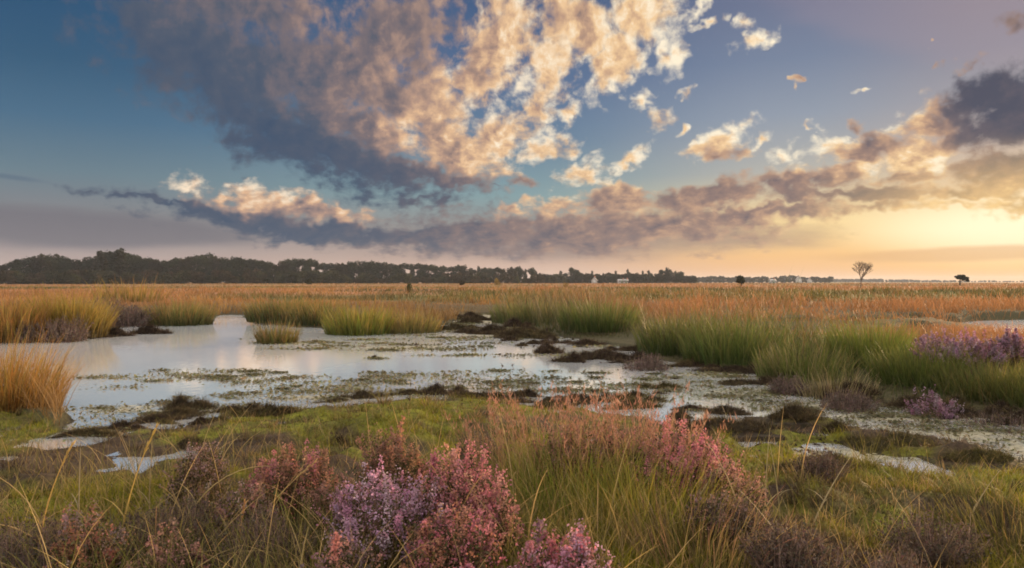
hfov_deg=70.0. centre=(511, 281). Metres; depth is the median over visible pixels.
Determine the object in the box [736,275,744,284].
round tree
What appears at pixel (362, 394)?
peat hummock
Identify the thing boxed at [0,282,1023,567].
ground
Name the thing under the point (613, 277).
woodland shrub
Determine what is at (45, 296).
grass tussock
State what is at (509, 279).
woodland shrub
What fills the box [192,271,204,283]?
woodland shrub
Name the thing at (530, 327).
peat clump
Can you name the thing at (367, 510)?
heather bush
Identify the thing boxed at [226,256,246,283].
broadleaf tree
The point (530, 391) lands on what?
peat hummock
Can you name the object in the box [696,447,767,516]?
heather bush
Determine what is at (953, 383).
grass tussock
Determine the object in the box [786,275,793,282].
tree
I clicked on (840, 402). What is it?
scrub bush
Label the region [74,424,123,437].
peat clump
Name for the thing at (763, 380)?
peat hummock
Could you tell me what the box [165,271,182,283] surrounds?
woodland shrub
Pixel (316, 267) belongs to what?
broadleaf tree
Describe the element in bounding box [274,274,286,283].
woodland shrub
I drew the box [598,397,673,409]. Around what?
peat clump
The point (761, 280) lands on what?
tree
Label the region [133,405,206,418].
peat clump
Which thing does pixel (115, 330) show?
peat hummock
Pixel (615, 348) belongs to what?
peat clump
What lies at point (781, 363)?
grass tussock
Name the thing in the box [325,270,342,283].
woodland shrub
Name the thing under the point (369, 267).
broadleaf tree
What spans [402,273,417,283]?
woodland shrub
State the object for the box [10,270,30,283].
woodland shrub
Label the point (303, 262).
broadleaf tree
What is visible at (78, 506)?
straw stem
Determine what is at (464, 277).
woodland shrub
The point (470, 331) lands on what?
peat clump
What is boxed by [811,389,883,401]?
peat clump
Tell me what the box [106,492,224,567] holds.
scrub bush
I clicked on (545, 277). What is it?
woodland shrub
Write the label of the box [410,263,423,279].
broadleaf tree
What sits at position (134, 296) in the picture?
grass tussock
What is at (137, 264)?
broadleaf tree
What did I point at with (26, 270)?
broadleaf tree
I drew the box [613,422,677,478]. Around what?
heather bush
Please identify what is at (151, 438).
straw stem
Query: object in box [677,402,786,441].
peat hummock
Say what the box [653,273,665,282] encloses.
woodland shrub
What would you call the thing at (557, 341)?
peat hummock
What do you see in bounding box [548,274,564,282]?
woodland shrub
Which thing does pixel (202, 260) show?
broadleaf tree
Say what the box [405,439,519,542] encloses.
heather bush
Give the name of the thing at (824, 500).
straw stem
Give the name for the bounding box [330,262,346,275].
broadleaf tree
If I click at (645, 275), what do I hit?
woodland shrub
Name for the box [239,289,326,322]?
grass tussock
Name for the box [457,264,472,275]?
broadleaf tree
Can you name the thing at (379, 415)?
sedge stubble
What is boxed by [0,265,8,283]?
broadleaf tree
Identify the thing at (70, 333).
scrub bush
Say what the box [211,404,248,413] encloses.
peat clump
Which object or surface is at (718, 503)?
heather bush
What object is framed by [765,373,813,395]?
scrub bush
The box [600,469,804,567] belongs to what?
grass tussock
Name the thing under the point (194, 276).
woodland shrub
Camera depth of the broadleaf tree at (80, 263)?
327.98 m
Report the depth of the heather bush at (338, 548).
2.60 m
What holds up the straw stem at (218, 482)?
on the ground at (620, 338)
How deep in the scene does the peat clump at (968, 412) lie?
7.28 m
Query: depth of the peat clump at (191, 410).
7.48 m
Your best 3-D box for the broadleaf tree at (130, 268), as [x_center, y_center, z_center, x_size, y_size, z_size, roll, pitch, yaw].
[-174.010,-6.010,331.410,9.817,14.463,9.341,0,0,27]
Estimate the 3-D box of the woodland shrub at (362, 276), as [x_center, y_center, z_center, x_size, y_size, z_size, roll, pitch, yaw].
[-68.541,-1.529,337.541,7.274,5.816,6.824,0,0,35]
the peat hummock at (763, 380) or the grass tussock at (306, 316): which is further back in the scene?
the grass tussock at (306, 316)
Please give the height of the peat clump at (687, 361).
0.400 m
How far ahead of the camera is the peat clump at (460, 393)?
8.55 m
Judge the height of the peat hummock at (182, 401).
0.438 m
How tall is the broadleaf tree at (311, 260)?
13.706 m
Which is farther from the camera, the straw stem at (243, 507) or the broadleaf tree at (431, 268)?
the broadleaf tree at (431, 268)
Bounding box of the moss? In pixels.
[0,390,1023,567]
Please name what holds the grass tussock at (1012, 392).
on the ground at (620, 338)
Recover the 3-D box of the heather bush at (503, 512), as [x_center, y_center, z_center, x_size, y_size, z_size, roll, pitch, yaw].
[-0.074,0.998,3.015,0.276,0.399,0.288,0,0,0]
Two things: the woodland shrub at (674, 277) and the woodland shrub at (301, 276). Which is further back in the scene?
the woodland shrub at (674, 277)
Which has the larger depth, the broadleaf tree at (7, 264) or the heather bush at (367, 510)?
the broadleaf tree at (7, 264)
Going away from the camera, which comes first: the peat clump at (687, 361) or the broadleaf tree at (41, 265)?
the peat clump at (687, 361)
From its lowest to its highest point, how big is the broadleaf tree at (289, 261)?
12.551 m
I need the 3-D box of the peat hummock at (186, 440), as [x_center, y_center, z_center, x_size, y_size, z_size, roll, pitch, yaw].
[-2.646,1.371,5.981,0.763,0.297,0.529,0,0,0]
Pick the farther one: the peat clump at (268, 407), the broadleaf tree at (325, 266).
the broadleaf tree at (325, 266)
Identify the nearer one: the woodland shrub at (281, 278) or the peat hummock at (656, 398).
the peat hummock at (656, 398)
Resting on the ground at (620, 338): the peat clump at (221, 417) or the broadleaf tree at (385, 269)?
the broadleaf tree at (385, 269)
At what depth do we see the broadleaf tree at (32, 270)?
309.02 m
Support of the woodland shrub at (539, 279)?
on the ground at (620, 338)
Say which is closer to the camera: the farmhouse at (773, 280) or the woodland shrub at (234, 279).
the woodland shrub at (234, 279)
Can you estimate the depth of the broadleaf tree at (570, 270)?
455.49 m
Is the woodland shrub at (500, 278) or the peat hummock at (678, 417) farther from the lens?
the woodland shrub at (500, 278)
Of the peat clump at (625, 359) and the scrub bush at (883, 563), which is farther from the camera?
the peat clump at (625, 359)
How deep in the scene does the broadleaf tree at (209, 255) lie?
365.69 m
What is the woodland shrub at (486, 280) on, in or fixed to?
on the ground at (620, 338)
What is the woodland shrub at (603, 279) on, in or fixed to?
on the ground at (620, 338)
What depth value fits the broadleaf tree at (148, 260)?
331.00 m
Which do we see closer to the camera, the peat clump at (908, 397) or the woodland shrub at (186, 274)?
the peat clump at (908, 397)
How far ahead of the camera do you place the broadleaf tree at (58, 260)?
322.37 m
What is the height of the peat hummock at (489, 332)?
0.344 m
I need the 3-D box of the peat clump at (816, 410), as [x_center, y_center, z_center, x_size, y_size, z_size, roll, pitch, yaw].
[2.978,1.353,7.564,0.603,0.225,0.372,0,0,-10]
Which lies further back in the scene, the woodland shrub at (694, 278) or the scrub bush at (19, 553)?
the woodland shrub at (694, 278)
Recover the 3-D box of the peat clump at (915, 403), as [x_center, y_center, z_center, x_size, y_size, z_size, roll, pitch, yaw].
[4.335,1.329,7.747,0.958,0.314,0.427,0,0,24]
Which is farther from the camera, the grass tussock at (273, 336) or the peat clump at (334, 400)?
the grass tussock at (273, 336)
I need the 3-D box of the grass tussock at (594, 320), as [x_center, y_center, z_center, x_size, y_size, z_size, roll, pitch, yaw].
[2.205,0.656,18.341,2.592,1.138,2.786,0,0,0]
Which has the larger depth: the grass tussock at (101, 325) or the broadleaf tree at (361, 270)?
the broadleaf tree at (361, 270)
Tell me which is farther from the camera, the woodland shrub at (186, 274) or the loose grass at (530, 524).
the woodland shrub at (186, 274)
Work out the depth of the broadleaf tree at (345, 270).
361.08 m
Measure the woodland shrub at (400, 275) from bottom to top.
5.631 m
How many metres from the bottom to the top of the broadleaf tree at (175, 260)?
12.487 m
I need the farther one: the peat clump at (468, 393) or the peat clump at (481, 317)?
the peat clump at (481, 317)
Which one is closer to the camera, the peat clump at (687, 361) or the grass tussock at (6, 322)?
the peat clump at (687, 361)
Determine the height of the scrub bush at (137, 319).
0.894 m
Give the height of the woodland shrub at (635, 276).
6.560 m
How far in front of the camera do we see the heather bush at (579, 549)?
2.35 m
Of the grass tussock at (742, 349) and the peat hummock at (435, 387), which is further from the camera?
the grass tussock at (742, 349)
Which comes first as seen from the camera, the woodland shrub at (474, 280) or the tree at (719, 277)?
the woodland shrub at (474, 280)
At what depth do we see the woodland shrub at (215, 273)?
314.37 m
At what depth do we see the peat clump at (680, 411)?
7.24 m
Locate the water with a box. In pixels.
[0,315,1023,476]
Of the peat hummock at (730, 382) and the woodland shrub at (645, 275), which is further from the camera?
the woodland shrub at (645, 275)
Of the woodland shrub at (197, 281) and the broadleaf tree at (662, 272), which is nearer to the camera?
the woodland shrub at (197, 281)
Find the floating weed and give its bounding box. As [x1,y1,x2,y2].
[0,313,1023,469]
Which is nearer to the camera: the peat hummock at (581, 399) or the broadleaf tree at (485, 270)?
the peat hummock at (581, 399)
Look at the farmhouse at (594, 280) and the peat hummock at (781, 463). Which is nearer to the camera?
the peat hummock at (781, 463)
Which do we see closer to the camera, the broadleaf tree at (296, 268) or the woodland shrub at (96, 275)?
the woodland shrub at (96, 275)
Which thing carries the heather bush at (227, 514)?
on the ground at (620, 338)
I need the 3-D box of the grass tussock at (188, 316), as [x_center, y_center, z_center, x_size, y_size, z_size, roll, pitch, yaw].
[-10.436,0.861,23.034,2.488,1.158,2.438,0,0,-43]
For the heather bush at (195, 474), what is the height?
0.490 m
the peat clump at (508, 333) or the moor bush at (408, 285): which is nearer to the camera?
the peat clump at (508, 333)
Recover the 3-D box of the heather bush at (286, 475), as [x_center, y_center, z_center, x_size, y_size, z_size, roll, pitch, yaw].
[-1.127,1.059,3.743,0.525,0.485,0.499,0,0,0]
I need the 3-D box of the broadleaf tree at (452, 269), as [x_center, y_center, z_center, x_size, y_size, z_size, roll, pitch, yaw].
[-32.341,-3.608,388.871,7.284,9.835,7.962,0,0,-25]
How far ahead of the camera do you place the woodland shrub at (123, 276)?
286.96 m
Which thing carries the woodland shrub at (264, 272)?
on the ground at (620, 338)
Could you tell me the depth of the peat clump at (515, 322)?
21.61 m
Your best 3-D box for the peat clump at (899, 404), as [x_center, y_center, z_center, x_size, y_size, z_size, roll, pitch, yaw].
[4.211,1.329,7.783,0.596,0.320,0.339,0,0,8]
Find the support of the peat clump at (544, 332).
on the ground at (620, 338)
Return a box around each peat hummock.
[52,425,126,437]
[84,331,117,337]
[109,324,136,336]
[128,322,174,333]
[154,389,223,411]
[172,433,210,451]
[238,398,267,410]
[323,432,357,444]
[330,384,388,398]
[416,380,469,395]
[450,326,485,332]
[466,388,499,396]
[467,329,510,334]
[501,335,519,340]
[505,385,542,397]
[515,342,528,345]
[522,400,578,410]
[532,337,566,353]
[533,389,607,405]
[541,335,576,343]
[547,346,588,362]
[567,336,608,345]
[575,345,623,359]
[591,391,617,396]
[604,348,660,360]
[630,393,671,402]
[637,376,684,388]
[648,414,698,432]
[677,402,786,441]
[715,375,752,385]
[739,370,781,384]
[744,395,842,428]
[764,444,897,482]
[818,414,856,433]
[834,427,948,455]
[916,443,1023,469]
[978,474,1023,492]
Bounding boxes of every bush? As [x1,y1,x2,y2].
[0,504,116,567]
[14,321,36,342]
[28,312,93,342]
[42,498,135,567]
[69,296,129,312]
[92,303,158,326]
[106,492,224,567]
[125,517,211,567]
[158,438,232,524]
[202,496,328,567]
[204,474,284,551]
[239,438,341,531]
[299,521,383,567]
[300,465,371,542]
[311,454,465,567]
[350,415,431,501]
[395,501,508,567]
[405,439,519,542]
[406,283,411,291]
[448,420,511,474]
[463,474,526,567]
[494,278,499,284]
[507,517,621,567]
[528,425,589,495]
[552,411,654,492]
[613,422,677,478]
[619,350,673,371]
[628,415,743,508]
[683,487,756,548]
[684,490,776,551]
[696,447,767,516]
[733,514,853,567]
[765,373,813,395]
[786,443,853,485]
[819,387,882,412]
[857,536,930,567]
[873,504,996,567]
[902,384,964,418]
[907,326,1012,374]
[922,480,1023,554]
[935,409,1023,436]
[984,323,1023,373]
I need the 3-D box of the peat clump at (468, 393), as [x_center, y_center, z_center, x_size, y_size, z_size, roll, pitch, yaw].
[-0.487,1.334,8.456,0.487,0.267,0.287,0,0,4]
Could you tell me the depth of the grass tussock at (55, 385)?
8.06 m
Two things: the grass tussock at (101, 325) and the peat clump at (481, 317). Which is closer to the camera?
the grass tussock at (101, 325)
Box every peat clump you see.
[45,429,74,438]
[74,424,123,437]
[80,417,135,430]
[114,422,145,431]
[128,412,193,423]
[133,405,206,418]
[155,417,177,424]
[179,415,217,426]
[186,407,216,413]
[189,415,249,423]
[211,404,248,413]
[220,408,248,416]
[243,398,309,416]
[309,397,352,403]
[383,387,420,395]
[441,320,483,329]
[446,388,482,398]
[451,306,476,316]
[455,315,485,322]
[457,390,479,398]
[466,311,487,320]
[466,327,482,333]
[474,320,510,332]
[482,391,535,402]
[492,324,553,335]
[492,325,523,338]
[501,315,540,326]
[504,321,539,329]
[511,330,550,338]
[521,327,558,335]
[523,338,553,343]
[536,394,565,403]
[544,333,559,338]
[557,392,601,401]
[594,394,642,402]
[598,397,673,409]
[602,346,625,350]
[606,354,640,362]
[611,387,649,398]
[612,396,636,408]
[622,341,637,350]
[666,409,696,418]
[667,354,699,366]
[668,359,736,366]
[668,403,712,410]
[689,362,757,373]
[695,360,720,370]
[702,397,756,415]
[723,355,764,369]
[751,369,804,380]
[796,404,825,412]
[800,385,827,396]
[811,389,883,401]
[814,378,847,395]
[816,381,889,399]
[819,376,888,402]
[880,388,941,408]
[886,394,915,409]
[888,398,931,409]
[926,406,987,419]
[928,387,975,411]
[975,398,1019,418]
[975,406,1023,424]
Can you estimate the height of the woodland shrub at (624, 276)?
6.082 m
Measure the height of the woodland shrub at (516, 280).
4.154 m
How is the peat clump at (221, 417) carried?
in the water
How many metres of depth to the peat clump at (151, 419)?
7.07 m
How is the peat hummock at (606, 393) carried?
in the water
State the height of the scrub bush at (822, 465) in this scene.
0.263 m
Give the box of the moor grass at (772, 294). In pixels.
[0,270,1023,425]
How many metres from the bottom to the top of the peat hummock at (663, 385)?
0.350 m
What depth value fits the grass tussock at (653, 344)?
13.06 m
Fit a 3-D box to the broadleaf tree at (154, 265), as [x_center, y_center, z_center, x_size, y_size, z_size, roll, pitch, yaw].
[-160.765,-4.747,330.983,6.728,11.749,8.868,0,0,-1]
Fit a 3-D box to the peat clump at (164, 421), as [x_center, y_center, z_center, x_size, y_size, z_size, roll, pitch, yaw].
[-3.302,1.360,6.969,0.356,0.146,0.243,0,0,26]
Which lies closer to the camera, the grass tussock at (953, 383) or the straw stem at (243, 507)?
the straw stem at (243, 507)
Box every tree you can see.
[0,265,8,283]
[3,261,15,270]
[9,259,25,272]
[19,256,37,273]
[19,259,31,274]
[28,253,54,283]
[37,254,63,272]
[53,254,64,260]
[56,256,70,273]
[60,259,72,282]
[62,259,81,271]
[77,260,87,269]
[82,256,97,267]
[83,258,95,273]
[94,250,108,271]
[101,250,127,270]
[106,251,129,271]
[112,248,132,283]
[126,253,139,273]
[128,256,150,273]
[141,258,154,282]
[148,259,163,273]
[160,261,175,278]
[167,257,181,274]
[170,258,192,273]
[184,254,210,282]
[184,256,194,281]
[192,255,212,277]
[197,252,217,274]
[207,255,222,271]
[219,259,229,281]
[222,256,240,282]
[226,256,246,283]
[240,258,253,281]
[244,259,255,272]
[245,259,264,272]
[262,261,273,277]
[268,264,282,277]
[272,260,291,281]
[282,258,296,272]
[289,258,301,271]
[293,259,311,270]
[303,258,315,282]
[313,261,319,270]
[318,263,329,272]
[323,263,335,269]
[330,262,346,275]
[338,263,349,275]
[345,261,357,282]
[350,260,361,276]
[357,261,368,272]
[362,260,380,275]
[373,261,385,278]
[379,262,391,278]
[388,263,398,278]
[396,263,411,278]
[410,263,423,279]
[418,263,428,282]
[423,264,439,282]
[444,266,457,282]
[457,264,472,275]
[480,267,491,282]
[490,266,500,277]
[498,268,506,282]
[506,267,516,282]
[515,266,525,281]
[527,268,538,278]
[568,267,574,282]
[570,269,579,280]
[658,270,665,281]
[664,269,673,281]
[665,268,669,282]
[706,276,715,282]
[716,275,724,282]
[720,277,727,282]
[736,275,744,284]
[758,276,765,282]
[779,276,784,282]
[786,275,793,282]
[827,276,833,282]
[852,261,872,286]
[954,274,968,285]
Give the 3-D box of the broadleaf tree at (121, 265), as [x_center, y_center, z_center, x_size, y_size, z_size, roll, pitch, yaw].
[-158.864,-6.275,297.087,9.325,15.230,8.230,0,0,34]
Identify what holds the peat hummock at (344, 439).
on the ground at (620, 338)
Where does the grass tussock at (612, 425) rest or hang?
on the ground at (620, 338)
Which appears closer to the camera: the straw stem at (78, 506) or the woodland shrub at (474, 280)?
the straw stem at (78, 506)
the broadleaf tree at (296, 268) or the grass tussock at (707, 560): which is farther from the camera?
the broadleaf tree at (296, 268)
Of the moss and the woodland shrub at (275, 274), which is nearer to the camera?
the moss
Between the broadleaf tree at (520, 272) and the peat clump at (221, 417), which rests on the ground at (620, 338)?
the broadleaf tree at (520, 272)
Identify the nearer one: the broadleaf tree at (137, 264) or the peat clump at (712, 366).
the peat clump at (712, 366)
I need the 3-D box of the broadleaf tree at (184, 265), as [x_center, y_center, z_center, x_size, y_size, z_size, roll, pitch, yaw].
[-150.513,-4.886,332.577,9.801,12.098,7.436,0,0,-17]
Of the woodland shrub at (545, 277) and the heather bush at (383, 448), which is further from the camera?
the woodland shrub at (545, 277)
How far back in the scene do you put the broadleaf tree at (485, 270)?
400.87 m
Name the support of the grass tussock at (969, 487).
on the ground at (620, 338)
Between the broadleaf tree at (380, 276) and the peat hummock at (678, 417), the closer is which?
the peat hummock at (678, 417)
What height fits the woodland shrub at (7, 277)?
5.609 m
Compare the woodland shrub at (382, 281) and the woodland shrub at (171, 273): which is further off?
the woodland shrub at (382, 281)
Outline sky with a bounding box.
[0,0,1023,281]
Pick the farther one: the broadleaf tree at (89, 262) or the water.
the broadleaf tree at (89, 262)
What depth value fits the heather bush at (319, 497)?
3.50 m
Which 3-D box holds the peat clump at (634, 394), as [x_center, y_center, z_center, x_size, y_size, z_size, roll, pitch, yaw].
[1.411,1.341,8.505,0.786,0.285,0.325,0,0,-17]
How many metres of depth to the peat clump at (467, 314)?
27.77 m
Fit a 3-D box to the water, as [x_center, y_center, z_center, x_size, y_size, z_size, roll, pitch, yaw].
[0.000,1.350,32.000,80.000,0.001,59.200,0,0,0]
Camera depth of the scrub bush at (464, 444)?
4.68 m
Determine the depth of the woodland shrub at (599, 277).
420.72 m
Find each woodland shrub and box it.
[0,270,16,283]
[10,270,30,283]
[24,272,44,283]
[43,270,63,283]
[54,270,74,283]
[64,274,81,283]
[84,270,105,283]
[103,272,116,283]
[114,272,132,283]
[123,276,133,283]
[132,276,146,283]
[134,269,151,283]
[144,269,159,283]
[149,276,161,283]
[156,273,173,283]
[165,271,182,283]
[173,270,191,283]
[180,270,198,283]
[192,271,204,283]
[199,275,214,283]
[208,277,219,283]
[211,269,225,283]
[218,270,233,283]
[228,276,239,283]
[242,268,260,283]
[248,272,267,283]
[254,271,270,283]
[270,271,282,283]
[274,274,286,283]
[281,271,295,282]
[296,271,313,283]
[305,271,320,283]
[306,270,325,283]
[323,272,339,283]
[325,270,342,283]
[340,274,349,283]
[353,278,361,282]
[356,272,370,283]
[366,274,375,283]
[378,279,387,283]
[388,276,398,283]
[394,273,402,283]
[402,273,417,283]
[425,277,431,283]
[435,277,446,282]
[441,272,451,282]
[450,274,460,282]
[455,272,470,283]
[468,275,480,283]
[471,272,485,282]
[480,274,489,282]
[493,273,507,282]
[503,275,513,283]
[511,276,518,283]
[530,274,544,282]
[540,274,548,282]
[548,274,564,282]
[572,274,577,282]
[576,273,587,282]
[596,275,602,282]
[601,274,608,282]
[609,273,616,282]
[621,273,632,282]
[631,272,643,282]
[637,273,653,282]
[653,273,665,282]
[671,273,683,282]
[672,275,676,282]
[682,275,690,282]
[689,275,697,282]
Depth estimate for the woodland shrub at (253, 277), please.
308.39 m
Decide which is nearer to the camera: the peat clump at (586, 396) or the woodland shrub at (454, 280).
the peat clump at (586, 396)
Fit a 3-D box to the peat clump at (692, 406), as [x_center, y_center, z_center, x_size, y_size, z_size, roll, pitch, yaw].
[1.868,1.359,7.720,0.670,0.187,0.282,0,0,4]
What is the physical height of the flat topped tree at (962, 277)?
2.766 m
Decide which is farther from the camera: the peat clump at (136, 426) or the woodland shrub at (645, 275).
the woodland shrub at (645, 275)
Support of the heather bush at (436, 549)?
on the ground at (620, 338)
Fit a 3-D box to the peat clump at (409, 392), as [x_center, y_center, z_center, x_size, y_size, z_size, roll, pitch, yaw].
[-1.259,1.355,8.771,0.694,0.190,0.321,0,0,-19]
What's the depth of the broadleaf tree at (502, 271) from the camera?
394.46 m
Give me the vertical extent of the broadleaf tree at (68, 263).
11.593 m
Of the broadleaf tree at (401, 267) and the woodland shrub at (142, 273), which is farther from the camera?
the broadleaf tree at (401, 267)
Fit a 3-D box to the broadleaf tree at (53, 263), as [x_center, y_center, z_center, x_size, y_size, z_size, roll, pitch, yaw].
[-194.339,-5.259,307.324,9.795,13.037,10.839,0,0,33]
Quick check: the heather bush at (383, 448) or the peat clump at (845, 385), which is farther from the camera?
the peat clump at (845, 385)
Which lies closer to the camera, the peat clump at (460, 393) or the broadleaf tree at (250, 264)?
the peat clump at (460, 393)
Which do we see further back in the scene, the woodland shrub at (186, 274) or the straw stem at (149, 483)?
the woodland shrub at (186, 274)
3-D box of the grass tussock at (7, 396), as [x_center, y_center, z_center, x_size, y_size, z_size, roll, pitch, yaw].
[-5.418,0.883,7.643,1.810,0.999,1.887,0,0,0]
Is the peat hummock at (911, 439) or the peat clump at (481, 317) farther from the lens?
the peat clump at (481, 317)
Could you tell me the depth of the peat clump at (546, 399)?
8.11 m
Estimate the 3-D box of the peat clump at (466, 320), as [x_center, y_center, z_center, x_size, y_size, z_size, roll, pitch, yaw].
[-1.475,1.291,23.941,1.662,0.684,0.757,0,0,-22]
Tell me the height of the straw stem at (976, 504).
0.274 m
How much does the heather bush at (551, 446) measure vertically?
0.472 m
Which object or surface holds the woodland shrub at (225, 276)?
on the ground at (620, 338)
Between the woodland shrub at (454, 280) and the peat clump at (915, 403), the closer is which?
the peat clump at (915, 403)
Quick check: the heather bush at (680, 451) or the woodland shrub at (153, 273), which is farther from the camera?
the woodland shrub at (153, 273)
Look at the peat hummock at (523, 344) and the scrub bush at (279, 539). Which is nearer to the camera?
the scrub bush at (279, 539)
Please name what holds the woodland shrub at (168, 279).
on the ground at (620, 338)
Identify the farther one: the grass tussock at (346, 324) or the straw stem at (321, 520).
the grass tussock at (346, 324)
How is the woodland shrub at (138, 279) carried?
on the ground at (620, 338)
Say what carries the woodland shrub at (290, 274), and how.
on the ground at (620, 338)
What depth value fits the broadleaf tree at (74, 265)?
317.82 m
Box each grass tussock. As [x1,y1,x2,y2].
[0,288,63,342]
[0,322,85,412]
[0,488,198,567]
[1,284,98,328]
[16,278,126,337]
[26,361,77,399]
[88,276,173,302]
[140,293,223,325]
[189,471,409,567]
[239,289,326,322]
[248,316,303,343]
[279,295,363,325]
[319,299,404,335]
[370,303,444,333]
[415,490,578,567]
[441,372,657,507]
[450,405,684,526]
[484,291,573,323]
[533,381,743,504]
[535,431,772,551]
[549,289,647,332]
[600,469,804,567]
[627,299,737,356]
[664,304,809,366]
[746,335,868,383]
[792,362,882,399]
[803,303,928,368]
[853,329,983,387]
[918,345,1023,402]
[937,466,1023,506]
[967,354,1023,408]
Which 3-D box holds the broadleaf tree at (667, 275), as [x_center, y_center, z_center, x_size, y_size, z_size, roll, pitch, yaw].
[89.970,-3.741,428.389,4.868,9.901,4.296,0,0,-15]
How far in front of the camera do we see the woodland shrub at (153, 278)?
289.47 m
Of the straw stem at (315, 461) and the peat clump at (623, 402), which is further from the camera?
the peat clump at (623, 402)
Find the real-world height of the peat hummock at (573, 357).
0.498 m
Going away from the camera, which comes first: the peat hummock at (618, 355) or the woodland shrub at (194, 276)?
the peat hummock at (618, 355)
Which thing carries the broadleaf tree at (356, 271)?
on the ground at (620, 338)
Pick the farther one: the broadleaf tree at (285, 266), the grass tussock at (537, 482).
the broadleaf tree at (285, 266)
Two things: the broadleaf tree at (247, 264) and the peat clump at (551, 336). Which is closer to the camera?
the peat clump at (551, 336)
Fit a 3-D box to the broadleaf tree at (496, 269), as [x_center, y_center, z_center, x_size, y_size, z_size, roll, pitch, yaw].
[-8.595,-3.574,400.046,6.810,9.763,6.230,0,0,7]
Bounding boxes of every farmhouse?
[591,276,597,282]
[769,278,776,282]
[795,275,801,282]
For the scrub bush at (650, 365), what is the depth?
11.18 m
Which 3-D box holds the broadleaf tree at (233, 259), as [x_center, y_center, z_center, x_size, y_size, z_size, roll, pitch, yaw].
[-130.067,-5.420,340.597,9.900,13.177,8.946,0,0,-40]
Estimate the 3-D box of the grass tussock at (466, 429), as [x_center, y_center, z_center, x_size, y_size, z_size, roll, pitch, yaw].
[0.212,0.938,4.340,1.270,0.736,1.316,0,0,0]
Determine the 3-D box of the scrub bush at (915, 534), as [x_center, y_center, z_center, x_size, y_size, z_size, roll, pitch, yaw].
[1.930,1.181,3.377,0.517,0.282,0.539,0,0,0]
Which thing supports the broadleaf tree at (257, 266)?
on the ground at (620, 338)
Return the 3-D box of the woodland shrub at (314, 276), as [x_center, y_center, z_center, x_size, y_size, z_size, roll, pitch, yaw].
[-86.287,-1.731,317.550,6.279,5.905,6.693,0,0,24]
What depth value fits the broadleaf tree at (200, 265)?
359.15 m
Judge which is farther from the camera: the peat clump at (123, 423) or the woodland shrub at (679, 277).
the woodland shrub at (679, 277)
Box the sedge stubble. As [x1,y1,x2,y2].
[0,378,1023,567]
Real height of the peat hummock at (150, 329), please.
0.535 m
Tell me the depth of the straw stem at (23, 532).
3.16 m
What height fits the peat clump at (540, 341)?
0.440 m
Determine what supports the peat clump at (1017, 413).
on the ground at (620, 338)
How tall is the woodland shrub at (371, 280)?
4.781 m
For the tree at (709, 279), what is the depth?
778.07 m
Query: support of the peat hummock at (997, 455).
on the ground at (620, 338)
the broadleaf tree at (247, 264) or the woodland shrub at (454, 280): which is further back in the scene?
the broadleaf tree at (247, 264)
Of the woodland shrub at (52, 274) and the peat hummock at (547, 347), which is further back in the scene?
the woodland shrub at (52, 274)
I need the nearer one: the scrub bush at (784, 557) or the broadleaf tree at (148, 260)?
the scrub bush at (784, 557)
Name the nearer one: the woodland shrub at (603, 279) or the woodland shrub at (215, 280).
the woodland shrub at (215, 280)
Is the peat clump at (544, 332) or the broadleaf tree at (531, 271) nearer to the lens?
the peat clump at (544, 332)
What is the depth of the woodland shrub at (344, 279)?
327.11 m
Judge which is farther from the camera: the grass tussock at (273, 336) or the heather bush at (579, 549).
the grass tussock at (273, 336)
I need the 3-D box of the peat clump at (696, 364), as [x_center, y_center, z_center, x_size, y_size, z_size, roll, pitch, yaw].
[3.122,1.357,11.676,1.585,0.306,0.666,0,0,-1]
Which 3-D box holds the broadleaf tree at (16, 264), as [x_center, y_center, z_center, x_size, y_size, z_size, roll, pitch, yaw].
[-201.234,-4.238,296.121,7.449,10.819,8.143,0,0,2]
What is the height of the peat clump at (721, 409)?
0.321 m
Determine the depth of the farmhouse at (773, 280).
428.62 m
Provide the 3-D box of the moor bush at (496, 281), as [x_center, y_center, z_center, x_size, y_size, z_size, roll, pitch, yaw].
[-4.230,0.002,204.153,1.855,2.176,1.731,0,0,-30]
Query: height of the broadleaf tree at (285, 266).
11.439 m
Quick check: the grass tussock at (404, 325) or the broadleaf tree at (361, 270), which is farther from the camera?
the broadleaf tree at (361, 270)
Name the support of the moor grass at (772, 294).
on the ground at (620, 338)
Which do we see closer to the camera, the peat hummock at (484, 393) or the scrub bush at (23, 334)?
the peat hummock at (484, 393)
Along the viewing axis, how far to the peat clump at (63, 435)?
6.37 m
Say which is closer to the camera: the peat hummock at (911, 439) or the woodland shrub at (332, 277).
the peat hummock at (911, 439)
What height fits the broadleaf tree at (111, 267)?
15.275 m
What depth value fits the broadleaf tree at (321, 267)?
390.48 m
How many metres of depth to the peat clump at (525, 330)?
18.33 m
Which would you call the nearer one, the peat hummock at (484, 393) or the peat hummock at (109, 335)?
the peat hummock at (484, 393)
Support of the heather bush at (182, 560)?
on the ground at (620, 338)
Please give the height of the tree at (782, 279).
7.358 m
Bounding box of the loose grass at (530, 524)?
[0,385,1023,567]
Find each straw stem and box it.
[0,478,50,541]
[0,524,52,554]
[28,440,76,567]
[73,447,80,510]
[102,422,158,540]
[138,446,151,515]
[181,466,272,527]
[224,499,246,552]
[258,458,317,518]
[306,494,344,543]
[498,413,516,502]
[598,435,630,521]
[707,443,757,504]
[763,431,781,519]
[770,446,795,517]
[806,455,851,524]
[968,471,999,519]
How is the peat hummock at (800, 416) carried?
on the ground at (620, 338)

